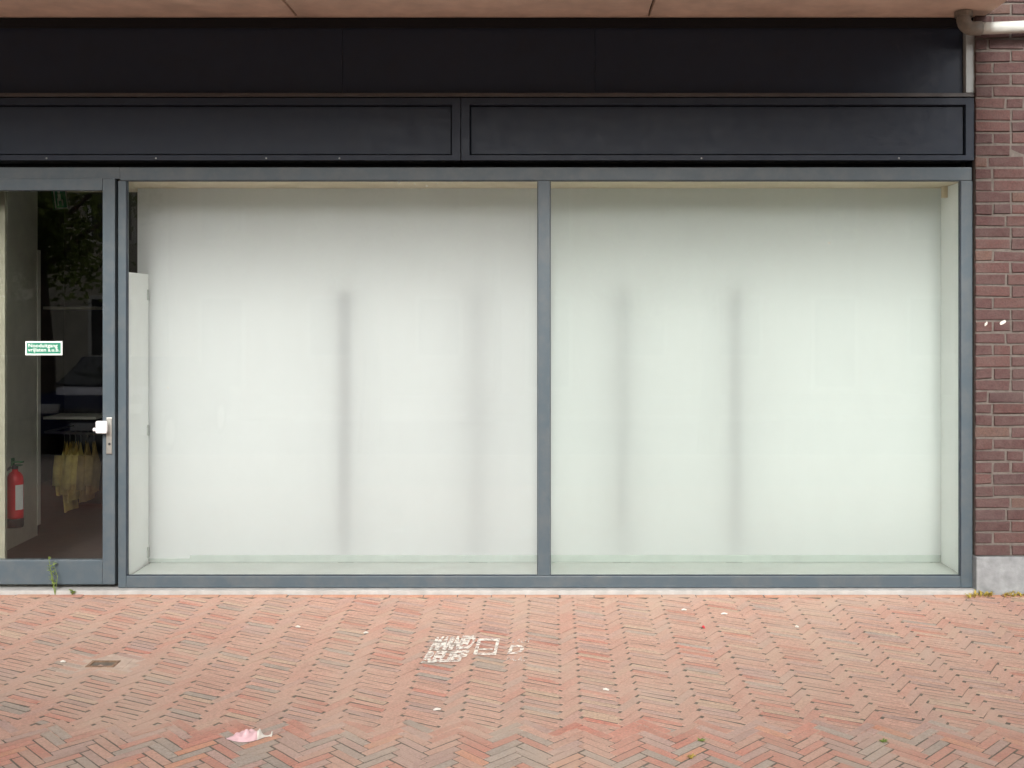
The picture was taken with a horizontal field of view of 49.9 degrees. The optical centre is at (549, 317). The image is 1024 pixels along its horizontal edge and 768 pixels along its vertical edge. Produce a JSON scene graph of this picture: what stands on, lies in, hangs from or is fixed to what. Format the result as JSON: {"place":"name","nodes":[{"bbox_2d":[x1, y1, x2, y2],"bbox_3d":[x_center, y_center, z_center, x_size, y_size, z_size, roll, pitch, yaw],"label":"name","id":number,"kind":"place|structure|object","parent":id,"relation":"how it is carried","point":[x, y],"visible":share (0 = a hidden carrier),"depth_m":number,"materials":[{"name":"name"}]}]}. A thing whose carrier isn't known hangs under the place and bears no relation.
{"place":"outdoors","nodes":[
{"label":"outdoors","id":0,"kind":"place"},
{"bbox_2d":[62,431,80,502],"bbox_3d":[-3.990,1.239,9.242,0.085,0.576,0.376,0,0,0],"label":"garment","id":1,"kind":"object","parent":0,"point":[67,479],"visible":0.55,"depth_m":9.09,"materials":[{"name":"yellow fabric"}]},
{"bbox_2d":[38,191,136,212],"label":"shop ceiling","id":2,"kind":"structure","parent":0,"point":[44,199],"depth_m":10.21,"materials":[{"name":"black"}]},
{"bbox_2d":[51,191,67,209],"bbox_3d":[-3.887,-0.981,8.705,0.032,0.241,0.112,0,8,32],"label":"exit sign","id":3,"kind":"object","parent":2,"relation":"hanging from","point":[59,199],"visible":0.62,"depth_m":8.69,"materials":[{"name":"plastic"}]},
{"bbox_2d":[7,479,932,563],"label":"shop floor","id":4,"kind":"structure","parent":0,"point":[76,533],"depth_m":8.51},
{"bbox_2d":[0,191,6,557],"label":"interior wall","id":5,"kind":"structure","parent":4,"relation":"on","point":[3,374],"depth_m":6.94,"materials":[{"name":"paint"}]},
{"bbox_2d":[7,191,37,549],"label":"interior wall","id":6,"kind":"structure","parent":4,"relation":"on","point":[22,227],"depth_m":8.14,"materials":[{"name":"paint"}]},
{"bbox_2d":[7,458,23,527],"bbox_3d":[-3.565,1.159,7.307,0.132,0.458,0.106,0,0,0],"label":"fire extinguisher","id":7,"kind":"object","parent":6,"relation":"attached to","point":[15,498],"visible":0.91,"depth_m":7.27,"materials":[{"name":"red metal"}]},
{"bbox_2d":[37,250,40,524],"bbox_3d":[-3.959,0.570,8.412,0.107,2.179,0.050,0,0,0],"label":"cabinet","id":8,"kind":"object","parent":4,"relation":"on","point":[38,389],"visible":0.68,"depth_m":8.40,"materials":[{"name":"paint"}]},
{"bbox_2d":[38,207,63,481],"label":"interior wall","id":9,"kind":"structure","parent":4,"relation":"on","point":[51,235],"depth_m":11.32,"materials":[{"name":"black"}]},
{"bbox_2d":[64,194,136,503],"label":"interior wall","id":10,"kind":"structure","parent":4,"relation":"on","point":[83,287],"depth_m":9.81,"materials":[{"name":"black"}]},
{"bbox_2d":[43,413,102,418],"bbox_3d":[-4.131,0.860,9.632,0.456,0.024,0.350,0,0,0],"label":"shelf","id":11,"kind":"object","parent":10,"relation":"attached to","point":[78,416],"visible":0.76,"depth_m":9.49,"materials":[{"name":"paint"}]},
{"bbox_2d":[43,307,102,309],"bbox_3d":[-4.131,-0.086,9.632,0.456,0.024,0.350,0,0,0],"label":"shelf","id":12,"kind":"object","parent":10,"relation":"attached to","point":[75,308],"visible":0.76,"depth_m":9.46,"materials":[{"name":"paint"}]},
{"bbox_2d":[44,425,102,434],"bbox_3d":[-4.014,0.968,9.526,0.491,0.040,0.562,0,0,0],"label":"clothes rail","id":13,"kind":"object","parent":10,"relation":"attached to","point":[53,431],"visible":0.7,"depth_m":9.25,"materials":[{"name":"metal"}]},
{"bbox_2d":[52,433,68,495],"bbox_3d":[-4.083,1.214,9.241,0.086,0.526,0.334,0,0,0],"label":"garment","id":14,"kind":"object","parent":13,"relation":"hanging from","point":[56,476],"visible":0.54,"depth_m":9.10,"materials":[{"name":"yellow fabric"}]},
{"bbox_2d":[59,432,78,512],"bbox_3d":[-4.037,1.284,9.241,0.084,0.666,0.292,0,0,0],"label":"garment","id":15,"kind":"object","parent":13,"relation":"hanging from","point":[72,504],"visible":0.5,"depth_m":9.15,"materials":[{"name":"yellow fabric"}]},
{"bbox_2d":[71,431,83,492],"bbox_3d":[-3.944,1.204,9.241,0.084,0.506,0.313,0,0,0],"label":"garment","id":16,"kind":"object","parent":13,"relation":"hanging from","point":[75,461],"visible":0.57,"depth_m":9.12,"materials":[{"name":"yellow fabric"}]},
{"bbox_2d":[76,431,94,502],"bbox_3d":[-3.885,1.244,9.241,0.084,0.586,0.334,0,0,0],"label":"garment","id":17,"kind":"object","parent":13,"relation":"hanging from","point":[80,479],"visible":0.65,"depth_m":9.11,"materials":[{"name":"fabric"}]},
{"bbox_2d":[84,431,100,494],"bbox_3d":[-3.835,1.214,9.241,0.083,0.526,0.292,0,0,0],"label":"garment","id":18,"kind":"object","parent":13,"relation":"hanging from","point":[92,471],"visible":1,"depth_m":9.22,"materials":[{"name":"fabric"}]},
{"bbox_2d":[129,272,148,573],"bbox_3d":[-2.608,0.664,6.941,0.032,1.894,0.361,0,0,0],"label":"half partition","id":19,"kind":"object","parent":4,"relation":"on","point":[138,421],"visible":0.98,"depth_m":6.94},
{"bbox_2d":[133,563,957,573],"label":"display plinth","id":20,"kind":"structure","parent":4,"relation":"on","point":[556,568],"depth_m":6.96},
{"bbox_2d":[149,555,940,561],"bbox_3d":[-0.035,1.560,7.132,5.136,0.048,0.014,0,0,0],"label":"backdrop rail","id":21,"kind":"object","parent":20,"relation":"on","point":[565,558],"visible":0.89,"depth_m":7.12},
{"bbox_2d":[933,183,957,572],"bbox_3d":[2.547,0.391,7.133,0.023,2.461,0.747,0,0,0],"label":"end panel","id":22,"kind":"object","parent":20,"relation":"on","point":[949,381],"visible":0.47,"depth_m":6.98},
{"bbox_2d":[941,186,947,197],"bbox_3d":[2.519,-0.803,7.024,0.031,0.071,0.035,0,0,0],"label":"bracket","id":23,"kind":"object","parent":22,"relation":"attached to","point":[944,191],"visible":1,"depth_m":7.01,"materials":[{"name":"beige"}]},
{"bbox_2d":[161,562,929,562],"bbox_3d":[-0.029,0.406,7.342,5.125,2.490,0.030,0,0,0],"label":"partition","id":24,"kind":"object","parent":4,"relation":"on","point":[551,562],"depth_m":7.33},
{"bbox_2d":[65,180,957,191],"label":"display ceiling","id":25,"kind":"structure","parent":24,"relation":"on","point":[133,186],"depth_m":6.99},
{"bbox_2d":[0,594,1023,767],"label":"pavement","id":26,"kind":"structure","parent":0,"point":[812,726],"depth_m":5.19,"materials":[{"name":"brick"}]},
{"bbox_2d":[47,556,57,593],"bbox_3d":[-3.010,1.555,6.651,0.072,0.236,0.059,0,0,-12],"label":"weed","id":27,"kind":"object","parent":26,"relation":"on","point":[52,580],"visible":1,"depth_m":6.64,"materials":[{"name":"green plant"}]},
{"bbox_2d":[52,654,149,674],"bbox_3d":[-2.208,1.719,5.434,0.380,0.029,0.300,0,0,0],"label":"drain cover","id":28,"kind":"object","parent":26,"relation":"in","point":[121,663],"visible":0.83,"depth_m":5.45,"materials":[{"name":"concrete"}]},
{"bbox_2d":[226,729,272,741],"bbox_3d":[-1.240,1.713,4.542,0.184,0.041,0.083,0,0,-27],"label":"plastic bag","id":29,"kind":"object","parent":26,"relation":"on","point":[246,735],"visible":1,"depth_m":4.52,"materials":[{"name":"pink plastic"}]},
{"bbox_2d":[421,635,531,662],"bbox_3d":[-0.367,1.697,5.648,0.541,0.013,0.428,0,0,0],"label":"stencil marking","id":30,"kind":"object","parent":26,"relation":"on","point":[443,653],"visible":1,"depth_m":5.65,"materials":[{"name":"beige paint"}]},
{"bbox_2d":[0,583,976,594],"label":"threshold","id":31,"kind":"object","parent":26,"relation":"on","point":[63,589],"visible":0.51,"depth_m":6.65,"materials":[{"name":"stone"}]},
{"bbox_2d":[964,589,993,597],"bbox_3d":[2.582,1.655,6.611,0.213,0.035,0.097,0,0,-13],"label":"moss","id":32,"kind":"object","parent":26,"relation":"on","point":[986,593],"visible":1,"depth_m":6.60,"materials":[{"name":"yellow plant"}]},
{"bbox_2d":[961,0,1023,594],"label":"brick wall","id":33,"kind":"structure","parent":26,"relation":"on","point":[998,365],"depth_m":6.67,"materials":[{"name":"brick"}]},
{"bbox_2d":[118,161,971,587],"bbox_3d":[-0.028,0.152,6.766,5.212,2.986,0.122,0,0,0],"label":"shop window","id":34,"kind":"structure","parent":33,"relation":"attached to","point":[544,179],"depth_m":6.71,"materials":[{"name":"blue paint"}]},
{"bbox_2d":[954,9,1023,35],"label":"drain pipe","id":35,"kind":"object","parent":33,"relation":"attached to","point":[966,25],"visible":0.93,"depth_m":6.54,"materials":[{"name":"plastic"}]},
{"bbox_2d":[1003,590,1023,596],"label":"moss","id":36,"kind":"object","parent":26,"relation":"on","point":[1018,593],"visible":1,"depth_m":6.61,"materials":[{"name":"yellow plant"}]},
{"bbox_2d":[137,188,940,558],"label":"backdrop","id":37,"kind":"structure","parent":0,"point":[733,370],"depth_m":7.13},
{"bbox_3d":[-5.511,-1.133,6.853,3.451,5.608,0.389,0,0,0],"label":"brick wall","id":38,"kind":"object","parent":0,"visible":0},
{"bbox_2d":[0,167,119,583],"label":"shop door","id":39,"kind":"structure","parent":38,"relation":"attached to","point":[104,569],"depth_m":6.70,"materials":[{"name":"blue paint"}]},
{"bbox_2d":[25,341,61,354],"bbox_3d":[-3.093,0.185,6.723,0.226,0.086,0.003,0,0,0],"label":"sticker","id":40,"kind":"object","parent":39,"relation":"attached to","point":[43,347],"visible":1,"depth_m":6.72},
{"bbox_2d":[0,12,971,17],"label":"wall","id":41,"kind":"structure","parent":38,"relation":"on","point":[648,16],"depth_m":6.72,"materials":[{"name":"beige concrete"}]},
{"bbox_2d":[0,18,974,166],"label":"fascia","id":42,"kind":"structure","parent":41,"relation":"attached to","point":[460,58],"depth_m":6.74,"materials":[{"name":"paint"}]},
{"bbox_2d":[461,98,973,163],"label":"cladding panel","id":43,"kind":"structure","parent":42,"relation":"attached to","point":[716,135],"depth_m":6.71,"materials":[{"name":"grey metal"}]},
{"bbox_2d":[0,0,1006,16],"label":"concrete balcony","id":44,"kind":"structure","parent":41,"relation":"attached to","point":[478,8],"depth_m":6.52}
]}

